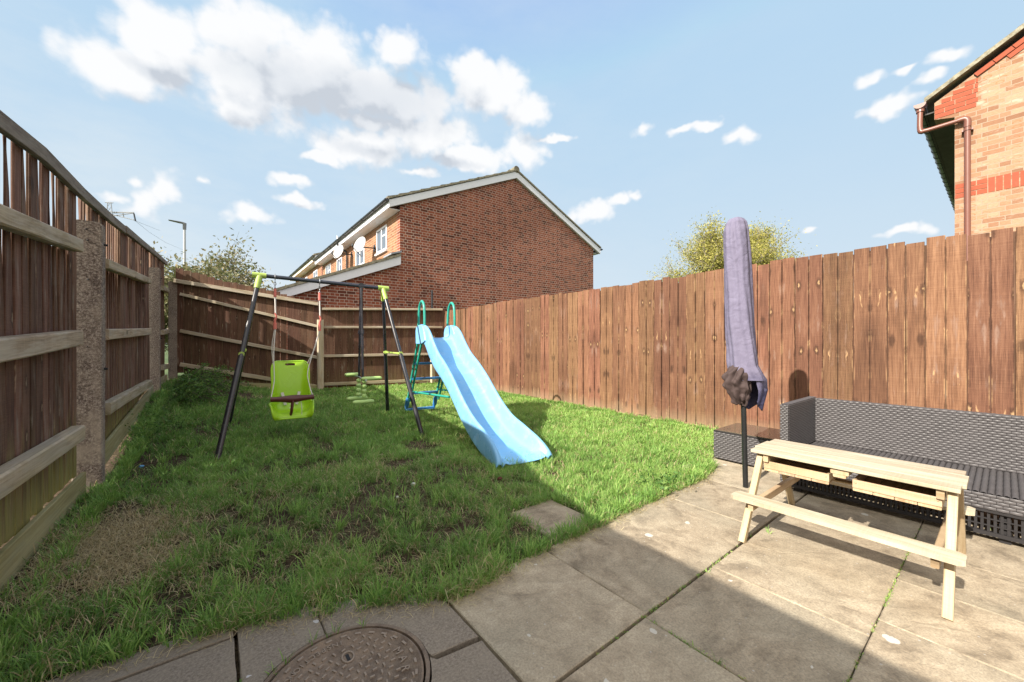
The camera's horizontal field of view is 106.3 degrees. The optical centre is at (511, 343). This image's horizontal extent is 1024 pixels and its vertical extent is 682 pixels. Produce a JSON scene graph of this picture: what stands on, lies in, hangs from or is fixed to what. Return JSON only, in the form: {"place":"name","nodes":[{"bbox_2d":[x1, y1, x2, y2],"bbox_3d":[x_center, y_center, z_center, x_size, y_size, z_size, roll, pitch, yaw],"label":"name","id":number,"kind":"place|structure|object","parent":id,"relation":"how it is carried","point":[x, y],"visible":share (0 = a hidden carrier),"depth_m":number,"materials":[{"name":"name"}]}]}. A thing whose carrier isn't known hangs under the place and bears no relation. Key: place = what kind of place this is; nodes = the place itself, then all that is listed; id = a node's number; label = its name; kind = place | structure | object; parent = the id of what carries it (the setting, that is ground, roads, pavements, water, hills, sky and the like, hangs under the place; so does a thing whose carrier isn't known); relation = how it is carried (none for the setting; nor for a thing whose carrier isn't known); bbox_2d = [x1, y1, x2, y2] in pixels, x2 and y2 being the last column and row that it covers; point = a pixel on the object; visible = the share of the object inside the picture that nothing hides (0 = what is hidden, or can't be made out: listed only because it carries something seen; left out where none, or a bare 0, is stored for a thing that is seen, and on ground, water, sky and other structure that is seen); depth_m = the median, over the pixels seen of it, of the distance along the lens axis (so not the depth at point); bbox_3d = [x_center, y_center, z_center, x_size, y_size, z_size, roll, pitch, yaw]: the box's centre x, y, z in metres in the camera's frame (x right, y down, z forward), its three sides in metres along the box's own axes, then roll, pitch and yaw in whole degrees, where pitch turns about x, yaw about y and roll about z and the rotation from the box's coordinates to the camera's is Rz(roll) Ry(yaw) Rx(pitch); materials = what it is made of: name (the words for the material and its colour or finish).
{"place":"outdoors","nodes":[
{"label":"outdoors","id":0,"kind":"place"},
{"bbox_2d":[105,202,177,256],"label":"pylon","id":1,"kind":"object","parent":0,"point":[133,213],"visible":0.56,"depth_m":119.90,"materials":[{"name":"metal"}]},
{"bbox_2d":[165,345,701,424],"bbox_3d":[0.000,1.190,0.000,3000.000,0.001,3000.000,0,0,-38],"label":"ground","id":2,"kind":"structure","parent":0,"point":[166,362],"depth_m":17.69,"materials":[{"name":"brown soil"}]},
{"bbox_2d":[0,110,177,594],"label":"panel fence","id":3,"kind":"object","parent":2,"relation":"on","point":[83,332],"visible":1,"depth_m":2.38,"materials":[{"name":"wood"}]},
{"bbox_2d":[168,219,186,263],"bbox_3d":[-18.132,-2.801,20.828,0.744,7.701,0.300,0,0,-38],"label":"street lamp","id":4,"kind":"object","parent":2,"relation":"on","point":[184,239],"visible":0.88,"depth_m":20.95,"materials":[{"name":"grey metal"}]},
{"bbox_2d":[110,225,275,378],"bbox_3d":[-10.248,-1.110,12.442,6.036,5.957,5.631,0,0,15],"label":"shrub","id":5,"kind":"object","parent":2,"relation":"on","point":[216,271],"visible":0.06,"depth_m":11.98,"materials":[{"name":"green plant"}]},
{"bbox_2d":[289,252,322,281],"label":"brick house","id":6,"kind":"structure","parent":2,"relation":"on","point":[308,268],"depth_m":19.92,"materials":[{"name":"brick"}]},
{"bbox_2d":[313,269,317,277],"bbox_3d":[-9.954,-3.275,19.498,0.074,0.850,1.000,0,0,-38],"label":"window","id":7,"kind":"structure","parent":6,"relation":"in","point":[315,274],"depth_m":19.42,"materials":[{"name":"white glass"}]},
{"bbox_2d":[272,250,401,388],"bbox_3d":[-6.916,-0.710,13.122,3.007,3.720,8.795,0,0,-38],"label":"lean to","id":8,"kind":"object","parent":2,"relation":"on","point":[385,271],"visible":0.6,"depth_m":9.91,"materials":[{"name":"brick"}]},
{"bbox_2d":[431,290,432,307],"bbox_3d":[-2.181,-0.202,10.468,0.052,2.504,0.052,0,0,-15],"label":"metal post","id":9,"kind":"object","parent":2,"relation":"on","point":[431,298],"visible":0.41,"depth_m":10.45,"materials":[{"name":"grey metal"}]},
{"bbox_2d":[312,166,602,384],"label":"brick house","id":10,"kind":"structure","parent":2,"relation":"on","point":[514,233],"depth_m":12.48,"materials":[{"name":"brick"},{"name":"roof tile"},{"name":"painted wood"}]},
{"bbox_2d":[326,263,330,273],"bbox_3d":[-8.264,-3.150,17.328,0.074,0.800,0.900,0,0,-38],"label":"window","id":11,"kind":"structure","parent":10,"relation":"in","point":[328,268],"depth_m":17.29,"materials":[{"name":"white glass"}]},
{"bbox_2d":[337,257,341,270],"bbox_3d":[-7.067,-3.100,15.789,0.074,0.800,0.800,0,0,-38],"label":"window","id":12,"kind":"structure","parent":10,"relation":"in","point":[339,264],"depth_m":15.75,"materials":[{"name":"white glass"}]},
{"bbox_2d":[331,245,351,261],"bbox_3d":[-6.285,-3.342,14.170,0.719,0.627,0.403,0,0,-25],"label":"satellite dish","id":13,"kind":"object","parent":10,"relation":"attached to","point":[337,253],"visible":1,"depth_m":14.19,"materials":[{"name":"white metal"}]},
{"bbox_2d":[356,246,364,265],"bbox_3d":[-5.365,-3.120,13.566,0.120,0.860,1.060,0,0,-38],"label":"window","id":14,"kind":"structure","parent":10,"relation":"in","point":[359,259],"depth_m":13.54,"materials":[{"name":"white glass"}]},
{"bbox_2d":[351,237,374,255],"bbox_3d":[-4.694,-3.075,12.127,0.719,0.627,0.403,0,0,-25],"label":"satellite dish","id":15,"kind":"object","parent":10,"relation":"attached to","point":[359,244],"visible":1,"depth_m":12.15,"materials":[{"name":"white metal"}]},
{"bbox_2d":[375,224,387,256],"bbox_3d":[-4.013,-3.170,11.830,0.120,0.800,0.960,0,0,-38],"label":"window","id":16,"kind":"structure","parent":10,"relation":"in","point":[381,234],"depth_m":11.81,"materials":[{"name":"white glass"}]},
{"bbox_2d":[643,207,816,281],"bbox_3d":[13.561,-3.643,23.960,8.770,9.408,8.176,0,0,-2],"label":"tree","id":17,"kind":"object","parent":2,"relation":"on","point":[710,242],"visible":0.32,"depth_m":22.66,"materials":[{"name":"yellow plant"}]},
{"bbox_2d":[445,226,1023,428],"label":"board fence","id":18,"kind":"object","parent":2,"relation":"on","point":[936,322],"visible":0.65,"depth_m":4.00,"materials":[{"name":"brown wood"}]},
{"bbox_2d":[913,23,1023,260],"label":"brick house","id":19,"kind":"structure","parent":2,"relation":"on","point":[970,121],"depth_m":6.00,"materials":[{"name":"brick"}]},
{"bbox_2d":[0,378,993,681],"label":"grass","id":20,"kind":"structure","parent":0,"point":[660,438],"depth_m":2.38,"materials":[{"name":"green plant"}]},
{"bbox_2d":[125,395,216,441],"bbox_3d":[-3.772,0.780,4.153,0.964,0.435,1.029,0,0,-38],"label":"weed","id":21,"kind":"object","parent":20,"relation":"on","point":[160,422],"visible":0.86,"depth_m":4.13,"materials":[{"name":"green plant"}]},
{"bbox_2d":[169,361,256,408],"bbox_3d":[-5.003,0.686,6.431,1.153,0.725,3.842,0,0,-38],"label":"creeping shrub","id":22,"kind":"object","parent":20,"relation":"on","point":[193,385],"visible":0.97,"depth_m":5.81,"materials":[{"name":"green plant"}]},
{"bbox_2d":[173,268,445,389],"bbox_3d":[-4.159,-0.202,8.732,5.552,2.614,0.372,0,0,-26],"label":"panel fence","id":23,"kind":"object","parent":20,"relation":"on","point":[212,314],"visible":0.73,"depth_m":8.37,"materials":[{"name":"brown wood"}]},
{"bbox_2d":[214,272,423,459],"bbox_3d":[-2.230,0.147,4.580,1.993,1.849,1.737,0,0,-33],"label":"swing frame","id":24,"kind":"object","parent":20,"relation":"on","point":[233,393],"visible":0.94,"depth_m":4.41,"materials":[{"name":"black metal"}]},
{"bbox_2d":[268,274,320,420],"bbox_3d":[-2.420,0.018,4.313,0.542,1.594,0.432,0,0,-38],"label":"toddler swing","id":25,"kind":"object","parent":24,"relation":"hanging from","point":[291,396],"visible":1,"depth_m":4.34,"materials":[{"name":"plastic"}]},
{"bbox_2d":[345,283,381,403],"bbox_3d":[-1.866,-0.011,4.805,0.321,1.490,0.518,0,0,-38],"label":"glider swing","id":26,"kind":"object","parent":24,"relation":"hanging from","point":[358,398],"visible":1,"depth_m":4.76,"materials":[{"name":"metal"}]},
{"bbox_2d":[405,300,552,467],"bbox_3d":[-0.638,0.245,4.585,0.579,1.654,2.982,0,0,-31],"label":"slide","id":27,"kind":"object","parent":20,"relation":"on","point":[498,431],"visible":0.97,"depth_m":4.19,"materials":[{"name":"blue plastic"}]},
{"bbox_2d":[624,457,680,495],"bbox_3d":[1.047,0.970,2.801,0.398,0.180,0.389,0,0,-38],"label":"weed","id":28,"kind":"object","parent":20,"relation":"on","point":[656,478],"visible":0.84,"depth_m":2.80,"materials":[{"name":"green plant"}]},
{"bbox_2d":[655,466,695,484],"bbox_3d":[1.243,0.997,2.889,0.357,0.133,0.364,0,0,-38],"label":"weed","id":29,"kind":"object","parent":20,"relation":"on","point":[675,475],"visible":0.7,"depth_m":2.88,"materials":[{"name":"green plant"}]},
{"bbox_2d":[0,0,1023,343],"label":"sky","id":30,"kind":"structure","parent":0,"point":[288,121],"materials":[{"name":"blue"}]},
{"bbox_2d":[48,457,1023,681],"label":"patio","id":31,"kind":"structure","parent":0,"point":[791,599],"depth_m":1.50,"materials":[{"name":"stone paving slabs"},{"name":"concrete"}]},
{"bbox_2d":[264,623,429,681],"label":"manhole cover","id":32,"kind":"object","parent":31,"relation":"on","point":[374,652],"visible":1,"depth_m":1.28,"materials":[{"name":"metal"}]},
{"bbox_2d":[721,217,767,487],"bbox_3d":[1.687,0.063,2.813,0.329,1.976,0.234,0,0,2],"label":"parasol","id":33,"kind":"object","parent":31,"relation":"on","point":[745,384],"visible":1,"depth_m":2.75,"materials":[{"name":"fabric"}]},
{"bbox_2d":[713,423,779,467],"bbox_3d":[2.195,0.907,3.429,0.488,0.256,0.557,0,0,-38],"label":"rattan side table","id":34,"kind":"object","parent":31,"relation":"on","point":[727,442],"visible":0.59,"depth_m":3.38,"materials":[{"name":"wicker"}]},
{"bbox_2d":[731,439,975,621],"bbox_3d":[1.739,0.829,1.991,0.809,0.461,0.825,0,0,-38],"label":"picnic bench","id":35,"kind":"object","parent":31,"relation":"on","point":[928,486],"visible":1,"depth_m":1.84,"materials":[{"name":"beige wood"}]},
{"bbox_2d":[780,396,1023,544],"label":"rattan sofa","id":36,"kind":"object","parent":31,"relation":"on","point":[984,451],"visible":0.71,"depth_m":2.56,"materials":[{"name":"wicker"}]}
]}

